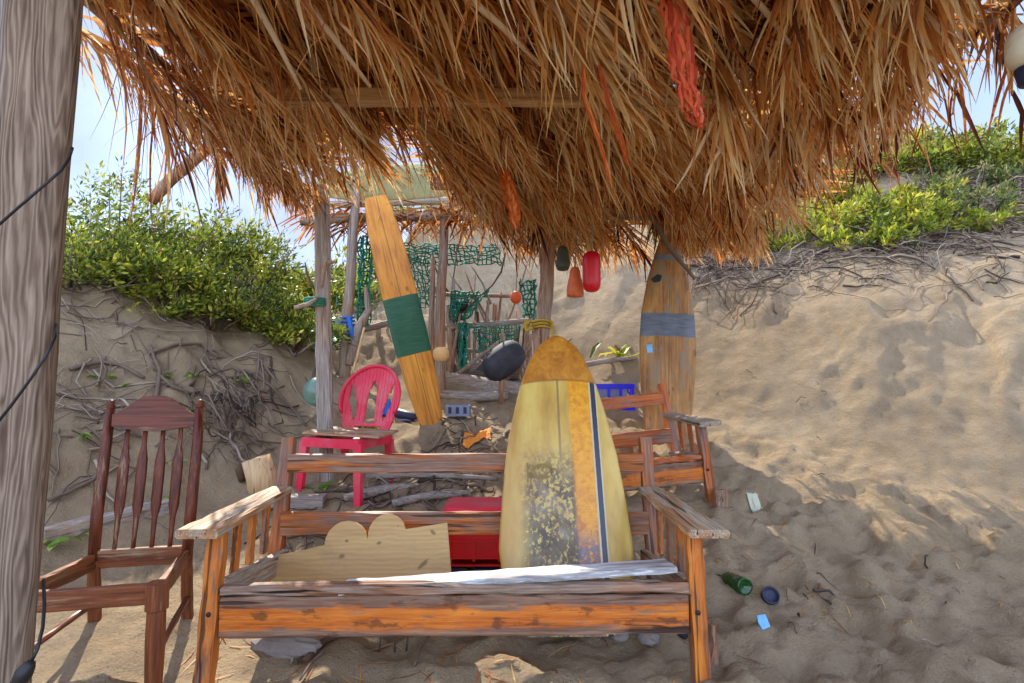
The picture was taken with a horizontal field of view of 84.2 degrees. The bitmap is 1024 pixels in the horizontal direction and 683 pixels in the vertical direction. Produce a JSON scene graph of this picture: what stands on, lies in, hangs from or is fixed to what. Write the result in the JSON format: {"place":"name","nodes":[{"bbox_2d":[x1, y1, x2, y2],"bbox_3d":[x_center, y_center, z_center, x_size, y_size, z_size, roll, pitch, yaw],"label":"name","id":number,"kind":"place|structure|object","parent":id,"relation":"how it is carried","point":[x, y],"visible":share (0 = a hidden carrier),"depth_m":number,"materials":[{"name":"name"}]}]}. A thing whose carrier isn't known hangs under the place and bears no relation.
{"place":"outdoors","nodes":[
{"label":"outdoors","id":0,"kind":"place"},
{"bbox_2d":[32,141,1023,682],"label":"sand ground","id":1,"kind":"structure","parent":0,"point":[904,431],"depth_m":4.16,"materials":[{"name":"sand"}]},
{"bbox_2d":[0,0,83,682],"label":"timber post","id":2,"kind":"object","parent":1,"relation":"on","point":[40,44],"visible":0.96,"depth_m":1.37,"materials":[{"name":"wood"}]},
{"bbox_2d":[0,147,73,682],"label":"cable","id":3,"kind":"object","parent":2,"relation":"attached to","point":[23,672],"visible":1,"depth_m":1.27,"materials":[{"name":"black rubber"}]},
{"bbox_2d":[80,0,1023,281],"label":"thatched roof","id":4,"kind":"structure","parent":2,"relation":"on","point":[470,98],"depth_m":2.68,"materials":[{"name":"brown plant"}]},
{"bbox_2d":[499,166,520,229],"bbox_3d":[-0.012,-0.855,3.367,0.135,0.378,0.069,0,-4,0],"label":"net streamer","id":5,"kind":"object","parent":4,"relation":"hanging from","point":[513,206],"visible":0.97,"depth_m":3.36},
{"bbox_2d":[519,279,536,318],"bbox_3d":[0.161,-0.420,5.656,0.192,0.426,0.160,0,-4,0],"label":"fishing net","id":6,"kind":"object","parent":4,"relation":"hanging from","point":[529,303],"visible":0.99,"depth_m":5.63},
{"bbox_2d":[556,237,569,270],"bbox_3d":[0.442,-0.900,4.927,0.127,0.580,0.127,0,-4,0],"label":"fishing float","id":7,"kind":"object","parent":4,"relation":"hanging from","point":[562,261],"visible":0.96,"depth_m":4.87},
{"bbox_2d":[567,227,583,297],"bbox_3d":[0.534,-0.786,4.819,0.146,0.823,0.146,0,-4,0],"label":"fishing float","id":8,"kind":"object","parent":4,"relation":"hanging from","point":[575,288],"visible":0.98,"depth_m":4.75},
{"bbox_2d":[582,200,600,291],"bbox_3d":[0.653,-0.805,4.670,0.149,0.806,0.149,0,-4,0],"label":"fishing float","id":9,"kind":"object","parent":4,"relation":"hanging from","point":[591,266],"visible":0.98,"depth_m":4.59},
{"bbox_2d":[581,65,610,183],"bbox_3d":[0.326,-0.846,2.219,0.167,0.430,0.024,3,-5,-40],"label":"net streamer","id":10,"kind":"object","parent":4,"relation":"hanging from","point":[592,120],"visible":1,"depth_m":2.21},
{"bbox_2d":[598,65,627,165],"bbox_3d":[0.402,-0.883,2.210,0.171,0.359,0.027,3,-5,-40],"label":"net streamer","id":11,"kind":"object","parent":4,"relation":"hanging from","point":[613,118],"visible":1,"depth_m":2.19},
{"bbox_2d":[643,205,695,279],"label":"dark twig","id":12,"kind":"object","parent":4,"relation":"hanging from","point":[670,248],"visible":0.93,"depth_m":4.50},
{"bbox_2d":[659,0,705,130],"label":"net streamer","id":13,"kind":"object","parent":4,"relation":"hanging from","point":[687,90],"visible":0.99,"depth_m":1.99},
{"bbox_2d":[1004,24,1023,88],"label":"fishing float","id":14,"kind":"object","parent":4,"relation":"hanging from","point":[1014,52],"visible":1,"depth_m":1.72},
{"bbox_2d":[43,499,168,546],"bbox_3d":[-2.297,1.044,3.256,0.081,0.141,0.617,-3,0,40],"label":"half buried plank","id":15,"kind":"object","parent":1,"relation":"on","point":[76,527],"visible":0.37,"depth_m":3.13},
{"bbox_2d":[68,360,144,378],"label":"dead branch","id":16,"kind":"object","parent":1,"relation":"on","point":[92,363],"visible":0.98,"depth_m":4.25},
{"bbox_2d":[62,215,174,294],"bbox_3d":[-3.645,-0.741,4.779,1.203,0.744,1.292,-3,-5,38],"label":"shrub","id":17,"kind":"object","parent":1,"relation":"on","point":[72,262],"visible":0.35,"depth_m":4.81,"materials":[{"name":"green plant"}]},
{"bbox_2d":[34,396,203,682],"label":"wooden chair","id":18,"kind":"object","parent":1,"relation":"on","point":[145,415],"visible":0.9,"depth_m":2.58,"materials":[{"name":"brown wood"}]},
{"bbox_2d":[62,225,191,292],"bbox_3d":[-3.521,-0.710,5.111,1.225,0.707,1.177,-1,-4,15],"label":"shrub","id":19,"kind":"object","parent":1,"relation":"on","point":[108,255],"visible":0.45,"depth_m":4.90,"materials":[{"name":"green plant"}]},
{"bbox_2d":[64,152,196,269],"bbox_3d":[-3.901,-1.213,5.472,1.168,1.319,1.473,-3,-5,35],"label":"shrub","id":20,"kind":"object","parent":1,"relation":"on","point":[98,214],"visible":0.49,"depth_m":5.44,"materials":[{"name":"green plant"}]},
{"bbox_2d":[64,212,207,272],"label":"shrub","id":21,"kind":"object","parent":1,"relation":"on","point":[159,236],"visible":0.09,"depth_m":5.61,"materials":[{"name":"green plant"}]},
{"bbox_2d":[62,237,221,295],"bbox_3d":[-3.314,-0.684,5.204,1.293,0.604,1.140,0,-4,0],"label":"shrub","id":22,"kind":"object","parent":1,"relation":"on","point":[184,273],"visible":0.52,"depth_m":4.96,"materials":[{"name":"green plant"}]},
{"bbox_2d":[111,249,245,321],"bbox_3d":[-3.037,-0.499,5.197,1.133,0.727,0.964,-1,-4,18],"label":"shrub","id":23,"kind":"object","parent":1,"relation":"on","point":[206,280],"visible":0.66,"depth_m":5.04,"materials":[{"name":"green plant"}]},
{"bbox_2d":[44,256,342,528],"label":"dead vines","id":24,"kind":"object","parent":1,"relation":"on","point":[102,415],"visible":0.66,"depth_m":4.45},
{"bbox_2d":[129,197,262,285],"bbox_3d":[-3.353,-0.979,5.798,1.553,1.017,1.228,0,-4,0],"label":"shrub","id":25,"kind":"object","parent":1,"relation":"on","point":[209,235],"visible":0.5,"depth_m":5.74,"materials":[{"name":"green plant"}]},
{"bbox_2d":[142,280,287,332],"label":"shrub","id":26,"kind":"object","parent":1,"relation":"on","point":[246,320],"visible":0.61,"depth_m":5.14,"materials":[{"name":"green plant"}]},
{"bbox_2d":[156,207,286,290],"bbox_3d":[-3.096,-0.928,5.942,1.312,0.979,1.164,0,-4,0],"label":"shrub","id":27,"kind":"object","parent":1,"relation":"on","point":[238,244],"visible":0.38,"depth_m":5.84,"materials":[{"name":"green plant"}]},
{"bbox_2d":[179,356,284,469],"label":"dead vines","id":28,"kind":"object","parent":1,"relation":"on","point":[216,414],"visible":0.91,"depth_m":4.41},
{"bbox_2d":[183,269,298,326],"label":"shrub","id":29,"kind":"object","parent":1,"relation":"on","point":[239,285],"visible":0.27,"depth_m":5.45,"materials":[{"name":"green plant"}]},
{"bbox_2d":[187,215,307,297],"bbox_3d":[-2.887,-0.847,6.154,1.506,0.954,1.092,0,-4,0],"label":"shrub","id":30,"kind":"object","parent":1,"relation":"on","point":[272,256],"visible":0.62,"depth_m":5.97,"materials":[{"name":"green plant"}]},
{"bbox_2d":[235,453,276,494],"bbox_3d":[-1.768,0.946,3.946,0.300,0.325,0.216,0,-4,0],"label":"log stump","id":31,"kind":"object","parent":1,"relation":"on","point":[258,473],"visible":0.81,"depth_m":3.87,"materials":[{"name":"brown wood"}]},
{"bbox_2d":[204,278,315,335],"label":"shrub","id":32,"kind":"object","parent":1,"relation":"on","point":[291,300],"visible":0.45,"depth_m":5.50,"materials":[{"name":"green plant"}]},
{"bbox_2d":[251,636,321,658],"bbox_3d":[-0.993,1.338,2.495,0.316,0.103,0.121,0,-4,0],"label":"rock","id":33,"kind":"object","parent":1,"relation":"on","point":[292,647],"visible":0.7,"depth_m":2.45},
{"bbox_2d":[241,263,338,310],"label":"shrub","id":34,"kind":"object","parent":1,"relation":"on","point":[303,282],"visible":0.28,"depth_m":6.26,"materials":[{"name":"green plant"}]},
{"bbox_2d":[233,296,355,356],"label":"shrub","id":35,"kind":"object","parent":1,"relation":"on","point":[303,327],"visible":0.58,"depth_m":5.49,"materials":[{"name":"green plant"}]},
{"bbox_2d":[271,493,326,508],"bbox_3d":[-1.462,1.077,3.822,0.386,0.083,0.137,2,-4,-6],"label":"timber block","id":36,"kind":"object","parent":1,"relation":"on","point":[304,501],"depth_m":3.77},
{"bbox_2d":[274,276,357,313],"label":"shrub","id":37,"kind":"object","parent":1,"relation":"on","point":[339,298],"visible":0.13,"depth_m":6.60,"materials":[{"name":"green plant"}]},
{"bbox_2d":[303,377,333,405],"bbox_3d":[-1.635,0.425,4.782,0.250,0.250,0.250,0,-4,0],"label":"fishing float","id":38,"kind":"object","parent":1,"relation":"on","point":[309,391],"visible":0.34,"depth_m":4.68,"materials":[{"name":"green glass"}]},
{"bbox_2d":[314,184,333,482],"bbox_3d":[-1.435,-0.027,4.325,0.224,2.380,0.138,0,-4,0],"label":"timber post","id":39,"kind":"object","parent":1,"relation":"on","point":[323,351],"visible":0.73,"depth_m":4.29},
{"bbox_2d":[294,297,325,309],"bbox_3d":[-1.505,-0.277,4.266,0.191,0.112,0.261,0,-4,0],"label":"lashed peg","id":40,"kind":"object","parent":39,"relation":"attached to","point":[310,302],"visible":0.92,"depth_m":4.23,"materials":[{"name":"green fabric"}]},
{"bbox_2d":[307,240,381,309],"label":"shrub","id":41,"kind":"object","parent":1,"relation":"on","point":[343,274],"visible":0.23,"depth_m":8.48,"materials":[{"name":"green plant"}]},
{"bbox_2d":[295,364,400,506],"bbox_3d":[-1.177,0.694,4.220,0.570,1.065,0.591,-2,-4,22],"label":"plastic chair","id":42,"kind":"object","parent":1,"relation":"on","point":[383,377],"visible":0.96,"depth_m":4.36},
{"bbox_2d":[302,427,397,437],"bbox_3d":[-1.179,0.661,4.134,0.635,0.020,0.273,0,1,18],"label":"seat board","id":43,"kind":"object","parent":42,"relation":"on","point":[356,432],"visible":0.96,"depth_m":4.08,"materials":[{"name":"brown wood"}]},
{"bbox_2d":[345,287,371,365],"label":"forked branch","id":44,"kind":"object","parent":1,"relation":"on","point":[360,324],"visible":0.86,"depth_m":5.83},
{"bbox_2d":[271,514,450,581],"bbox_3d":[-0.732,1.098,2.742,0.896,0.507,0.022,0,-20,0],"label":"scalloped board","id":45,"kind":"object","parent":1,"relation":"on","point":[389,545],"visible":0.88,"depth_m":2.75,"materials":[{"name":"brown wood"}]},
{"bbox_2d":[244,412,512,552],"bbox_3d":[-0.675,1.001,4.301,2.557,0.806,1.696,4,-6,-45],"label":"beach debris","id":46,"kind":"object","parent":1,"relation":"on","point":[433,479],"visible":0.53,"depth_m":4.12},
{"bbox_2d":[343,483,418,501],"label":"driftwood branch","id":47,"kind":"object","parent":1,"relation":"on","point":[369,492],"visible":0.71,"depth_m":3.98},
{"bbox_2d":[273,178,506,399],"bbox_3d":[-1.021,-0.589,6.266,3.181,2.543,1.498,0,-4,0],"label":"driftwood shelter","id":48,"kind":"object","parent":1,"relation":"on","point":[354,218],"visible":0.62,"depth_m":6.11,"materials":[{"name":"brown wood"}]},
{"bbox_2d":[356,235,373,325],"bbox_3d":[-1.618,-0.673,6.246,0.192,1.044,0.211,1,-4,-19],"label":"fishing net","id":49,"kind":"object","parent":48,"relation":"hanging from","point":[361,270],"visible":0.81,"depth_m":6.22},
{"bbox_2d":[313,163,452,200],"bbox_3d":[-0.949,-1.783,6.294,2.459,0.409,0.060,-5,35,-5],"label":"surfboard","id":50,"kind":"object","parent":48,"relation":"on","point":[420,193],"visible":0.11,"depth_m":6.26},
{"bbox_2d":[409,258,435,307],"bbox_3d":[-1.042,-0.681,6.613,0.316,0.590,0.163,0,-4,0],"label":"fishing net","id":51,"kind":"object","parent":48,"relation":"hanging from","point":[422,278],"visible":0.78,"depth_m":6.61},
{"bbox_2d":[404,242,501,265],"bbox_3d":[-0.705,-1.039,6.699,1.180,0.296,0.163,0,-4,0],"label":"fishing net","id":52,"kind":"object","parent":48,"relation":"hanging from","point":[464,256],"visible":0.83,"depth_m":6.70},
{"bbox_2d":[365,195,441,424],"bbox_3d":[-1.066,-0.359,5.494,0.345,2.489,0.057,-14,-18,-10],"label":"surfboard","id":53,"kind":"object","parent":1,"relation":"on","point":[405,317],"visible":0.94,"depth_m":5.46,"materials":[{"name":"wood"}]},
{"bbox_2d":[365,472,496,480],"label":"driftwood branch","id":54,"kind":"object","parent":1,"relation":"on","point":[424,475],"visible":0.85,"depth_m":4.23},
{"bbox_2d":[392,490,470,506],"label":"driftwood branch","id":55,"kind":"object","parent":1,"relation":"on","point":[412,499],"visible":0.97,"depth_m":3.92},
{"bbox_2d":[175,437,729,682],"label":"wooden bench","id":56,"kind":"object","parent":1,"relation":"on","point":[251,601],"visible":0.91,"depth_m":2.25,"materials":[{"name":"brown wood"}]},
{"bbox_2d":[338,559,677,595],"bbox_3d":[-0.010,0.974,2.352,1.361,0.034,0.176,-2,-11,-3],"label":"white plank","id":57,"kind":"object","parent":56,"relation":"on","point":[580,572],"visible":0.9,"depth_m":2.31,"materials":[{"name":"paint"}]},
{"bbox_2d":[445,405,470,415],"bbox_3d":[-0.506,0.650,5.344,0.224,0.100,0.199,0,-4,0],"label":"cinder block","id":58,"kind":"object","parent":1,"relation":"on","point":[458,410],"visible":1,"depth_m":5.25,"materials":[{"name":"concrete"}]},
{"bbox_2d":[365,259,571,380],"bbox_3d":[-0.787,-0.152,6.739,2.934,1.774,0.836,0,-4,0],"label":"driftwood fence","id":59,"kind":"object","parent":1,"relation":"on","point":[451,327],"visible":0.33,"depth_m":6.81,"materials":[{"name":"brown wood"}]},
{"bbox_2d":[457,322,470,372],"bbox_3d":[-0.555,0.071,6.538,0.161,0.605,0.196,0,-4,0],"label":"fishing net","id":60,"kind":"object","parent":59,"relation":"hanging from","point":[463,349],"visible":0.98,"depth_m":6.52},
{"bbox_2d":[449,289,489,321],"bbox_3d":[-0.518,-0.423,6.745,0.507,0.395,0.157,0,-4,0],"label":"fishing net","id":61,"kind":"object","parent":59,"relation":"hanging from","point":[458,306],"visible":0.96,"depth_m":6.73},
{"bbox_2d":[472,324,519,353],"bbox_3d":[-0.189,-0.027,6.614,0.560,0.369,0.165,0,-4,0],"label":"fishing net","id":62,"kind":"object","parent":59,"relation":"hanging from","point":[482,338],"visible":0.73,"depth_m":6.62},
{"bbox_2d":[442,497,501,571],"bbox_3d":[-0.141,1.131,3.307,0.500,0.379,0.351,0,-4,0],"label":"crate","id":63,"kind":"object","parent":1,"relation":"on","point":[479,552],"visible":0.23,"depth_m":3.14,"materials":[{"name":"red plastic"}]},
{"bbox_2d":[440,390,508,401],"bbox_3d":[-0.430,0.581,6.029,0.789,0.140,0.124,-1,-4,7],"label":"driftwood log","id":64,"kind":"object","parent":1,"relation":"on","point":[482,396],"visible":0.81,"depth_m":5.98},
{"bbox_2d":[462,428,491,448],"bbox_3d":[-0.299,0.841,4.932,0.255,0.162,0.216,0,-4,0],"label":"cloth scrap","id":65,"kind":"object","parent":1,"relation":"on","point":[468,442],"visible":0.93,"depth_m":4.92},
{"bbox_2d":[446,372,520,393],"bbox_3d":[-0.369,0.494,6.397,1.193,0.354,0.250,-1,-4,10],"label":"driftwood log","id":66,"kind":"object","parent":1,"relation":"on","point":[487,384],"visible":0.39,"depth_m":6.30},
{"bbox_2d":[457,360,517,379],"bbox_3d":[-0.288,0.331,6.673,0.739,0.237,0.221,0,-4,4],"label":"driftwood log","id":67,"kind":"object","parent":1,"relation":"on","point":[472,370],"visible":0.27,"depth_m":6.59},
{"bbox_2d":[475,340,524,402],"bbox_3d":[-0.123,0.313,5.914,0.532,0.663,0.229,0,-4,0],"label":"buoy","id":68,"kind":"object","parent":1,"relation":"on","point":[502,362],"visible":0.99,"depth_m":5.86,"materials":[{"name":"grey plastic"}]},
{"bbox_2d":[532,221,554,354],"bbox_3d":[0.297,-0.114,5.217,0.225,2.042,0.166,-1,-4,19],"label":"timber post","id":69,"kind":"object","parent":1,"relation":"on","point":[544,307],"visible":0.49,"depth_m":5.19,"materials":[{"name":"brown wood"}]},
{"bbox_2d":[523,319,553,335],"bbox_3d":[0.240,-0.086,5.209,0.282,0.232,0.218,0,-4,0],"label":"yellow rope","id":70,"kind":"object","parent":69,"relation":"attached to","point":[533,324],"visible":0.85,"depth_m":5.13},
{"bbox_2d":[120,410,1005,682],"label":"fallen straw","id":71,"kind":"object","parent":1,"relation":"on","point":[524,636],"visible":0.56,"depth_m":2.49,"materials":[{"name":"brown plant"}]},
{"bbox_2d":[499,335,632,636],"bbox_3d":[0.261,0.667,2.937,0.660,1.532,0.087,-1,-26,0],"label":"surfboard","id":72,"kind":"object","parent":1,"relation":"on","point":[563,502],"visible":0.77,"depth_m":2.90,"materials":[{"name":"yellow paint"}]},
{"bbox_2d":[586,355,636,366],"bbox_3d":[1.107,0.227,6.391,0.601,0.137,0.080,0,-4,4],"label":"driftwood log","id":73,"kind":"object","parent":1,"relation":"on","point":[604,361],"visible":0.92,"depth_m":6.37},
{"bbox_2d":[589,343,638,357],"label":"weed","id":74,"kind":"object","parent":1,"relation":"on","point":[622,352],"visible":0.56,"depth_m":6.49,"materials":[{"name":"yellow plant"}]},
{"bbox_2d":[596,384,634,410],"bbox_3d":[1.034,0.576,5.824,0.402,0.280,0.274,0,-4,0],"label":"crate","id":75,"kind":"object","parent":1,"relation":"on","point":[611,390],"visible":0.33,"depth_m":5.70,"materials":[{"name":"blue plastic"}]},
{"bbox_2d":[601,383,721,503],"bbox_3d":[0.838,0.826,4.292,1.209,0.947,0.881,-5,-4,-5],"label":"wooden bench","id":76,"kind":"object","parent":1,"relation":"on","point":[692,466],"visible":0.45,"depth_m":4.01,"materials":[{"name":"brown wood"}]},
{"bbox_2d":[639,225,695,439],"bbox_3d":[1.413,-0.096,5.136,0.503,2.147,0.078,3,-11,3],"label":"surfboard","id":77,"kind":"object","parent":1,"relation":"on","point":[667,348],"visible":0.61,"depth_m":5.11,"materials":[{"name":"brown wood"}]},
{"bbox_2d":[708,623,719,666],"bbox_3d":[0.849,1.288,2.400,0.061,0.165,0.050,9,-15,-16],"label":"bark wedge","id":78,"kind":"object","parent":1,"relation":"on","point":[713,642],"visible":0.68,"depth_m":2.39,"materials":[{"name":"brown wood"}]},
{"bbox_2d":[711,489,727,507],"bbox_3d":[1.416,1.080,3.858,0.094,0.142,0.068,2,-9,-11],"label":"wood block","id":79,"kind":"object","parent":1,"relation":"on","point":[719,497],"depth_m":3.83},
{"bbox_2d":[717,572,752,594],"bbox_3d":[1.199,1.305,3.094,0.090,0.107,0.255,1,-4,-13],"label":"bottle","id":80,"kind":"object","parent":1,"relation":"on","point":[739,584],"visible":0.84,"depth_m":2.99,"materials":[{"name":"green glass"}]},
{"bbox_2d":[760,586,779,604],"bbox_3d":[1.333,1.332,2.942,0.090,0.132,0.135,-1,-4,8],"label":"tin can","id":81,"kind":"object","parent":1,"relation":"on","point":[770,595],"visible":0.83,"depth_m":2.91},
{"bbox_2d":[766,229,812,252],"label":"shrub","id":82,"kind":"object","parent":1,"relation":"on","point":[778,245],"visible":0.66,"depth_m":7.58,"materials":[{"name":"green plant"}]},
{"bbox_2d":[765,196,843,240],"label":"shrub","id":83,"kind":"object","parent":1,"relation":"on","point":[810,213],"visible":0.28,"depth_m":7.78,"materials":[{"name":"green plant"}]},
{"bbox_2d":[789,199,866,238],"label":"shrub","id":84,"kind":"object","parent":1,"relation":"on","point":[843,217],"visible":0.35,"depth_m":7.62,"materials":[{"name":"green plant"}]},
{"bbox_2d":[645,151,1023,324],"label":"dead vines","id":85,"kind":"object","parent":1,"relation":"on","point":[889,257],"visible":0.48,"depth_m":6.90,"materials":[{"name":"plant"}]},
{"bbox_2d":[813,214,858,249],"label":"shrub","id":86,"kind":"object","parent":1,"relation":"on","point":[839,234],"visible":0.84,"depth_m":7.19,"materials":[{"name":"green plant"}]},
{"bbox_2d":[714,369,959,670],"bbox_3d":[1.985,0.830,4.057,2.785,1.334,2.431,3,-5,-36],"label":"beach debris","id":87,"kind":"object","parent":1,"relation":"on","point":[831,592],"visible":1,"depth_m":2.95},
{"bbox_2d":[811,180,876,209],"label":"shrub","id":88,"kind":"object","parent":1,"relation":"on","point":[841,199],"visible":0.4,"depth_m":8.47,"materials":[{"name":"green plant"}]},
{"bbox_2d":[811,184,913,236],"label":"shrub","id":89,"kind":"object","parent":1,"relation":"on","point":[856,206],"visible":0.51,"depth_m":7.41,"materials":[{"name":"green plant"}]},
{"bbox_2d":[703,236,1023,334],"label":"dead vines","id":90,"kind":"object","parent":1,"relation":"on","point":[901,262],"visible":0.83,"depth_m":6.25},
{"bbox_2d":[834,210,894,251],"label":"shrub","id":91,"kind":"object","parent":1,"relation":"on","point":[876,226],"visible":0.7,"depth_m":6.99,"materials":[{"name":"green plant"}]},
{"bbox_2d":[837,187,925,233],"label":"shrub","id":92,"kind":"object","parent":1,"relation":"on","point":[888,217],"visible":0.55,"depth_m":7.28,"materials":[{"name":"green plant"}]},
{"bbox_2d":[860,216,922,252],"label":"shrub","id":93,"kind":"object","parent":1,"relation":"on","point":[896,234],"visible":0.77,"depth_m":6.77,"materials":[{"name":"green plant"}]},
{"bbox_2d":[882,172,929,200],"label":"shrub","id":94,"kind":"object","parent":1,"relation":"on","point":[898,192],"visible":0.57,"depth_m":8.26,"materials":[{"name":"green plant"}]},
{"bbox_2d":[865,139,950,173],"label":"shrub","id":95,"kind":"object","parent":1,"relation":"on","point":[902,156],"visible":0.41,"depth_m":9.25,"materials":[{"name":"green plant"}]},
{"bbox_2d":[865,189,960,228],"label":"shrub","id":96,"kind":"object","parent":1,"relation":"on","point":[927,206],"visible":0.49,"depth_m":7.18,"materials":[{"name":"green plant"}]},
{"bbox_2d":[890,119,954,155],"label":"shrub","id":97,"kind":"object","parent":1,"relation":"on","point":[938,134],"visible":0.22,"depth_m":9.99,"materials":[{"name":"green plant"}]},
{"bbox_2d":[906,162,963,192],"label":"shrub","id":98,"kind":"object","parent":1,"relation":"on","point":[932,177],"visible":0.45,"depth_m":8.40,"materials":[{"name":"green plant"}]},
{"bbox_2d":[886,128,990,176],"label":"shrub","id":99,"kind":"object","parent":1,"relation":"on","point":[934,150],"visible":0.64,"depth_m":9.05,"materials":[{"name":"green plant"}]},
{"bbox_2d":[911,211,969,238],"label":"shrub","id":100,"kind":"object","parent":1,"relation":"on","point":[926,227],"visible":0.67,"depth_m":6.90,"materials":[{"name":"green plant"}]},
{"bbox_2d":[916,176,990,205],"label":"shrub","id":101,"kind":"object","parent":1,"relation":"on","point":[960,190],"visible":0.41,"depth_m":7.66,"materials":[{"name":"green plant"}]},
{"bbox_2d":[934,201,1004,234],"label":"shrub","id":102,"kind":"object","parent":1,"relation":"on","point":[975,212],"visible":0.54,"depth_m":6.94,"materials":[{"name":"green plant"}]},
{"bbox_2d":[925,128,1021,174],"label":"shrub","id":103,"kind":"object","parent":1,"relation":"on","point":[972,143],"visible":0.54,"depth_m":8.82,"materials":[{"name":"green plant"}]},
{"bbox_2d":[944,154,1014,196],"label":"shrub","id":104,"kind":"object","parent":1,"relation":"on","point":[985,166],"visible":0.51,"depth_m":8.11,"materials":[{"name":"green plant"}]},
{"bbox_2d":[948,115,1023,154],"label":"shrub","id":105,"kind":"object","parent":1,"relation":"on","point":[993,128],"visible":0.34,"depth_m":9.75,"materials":[{"name":"green plant"}]},
{"bbox_2d":[955,178,1023,215],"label":"shrub","id":106,"kind":"object","parent":1,"relation":"on","point":[1002,191],"visible":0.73,"depth_m":7.33,"materials":[{"name":"green plant"}]},
{"bbox_2d":[956,123,1023,175],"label":"shrub","id":107,"kind":"object","parent":1,"relation":"on","point":[1001,153],"visible":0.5,"depth_m":8.65,"materials":[{"name":"green plant"}]},
{"bbox_2d":[967,199,1023,234],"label":"shrub","id":108,"kind":"object","parent":1,"relation":"on","point":[991,220],"visible":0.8,"depth_m":6.85,"materials":[{"name":"green plant"}]},
{"bbox_2d":[980,153,1023,186],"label":"shrub","id":109,"kind":"object","parent":1,"relation":"on","point":[1009,169],"visible":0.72,"depth_m":8.10,"materials":[{"name":"green plant"}]},
{"bbox_2d":[66,0,1023,272],"label":"sky","id":110,"kind":"structure","parent":0,"point":[91,147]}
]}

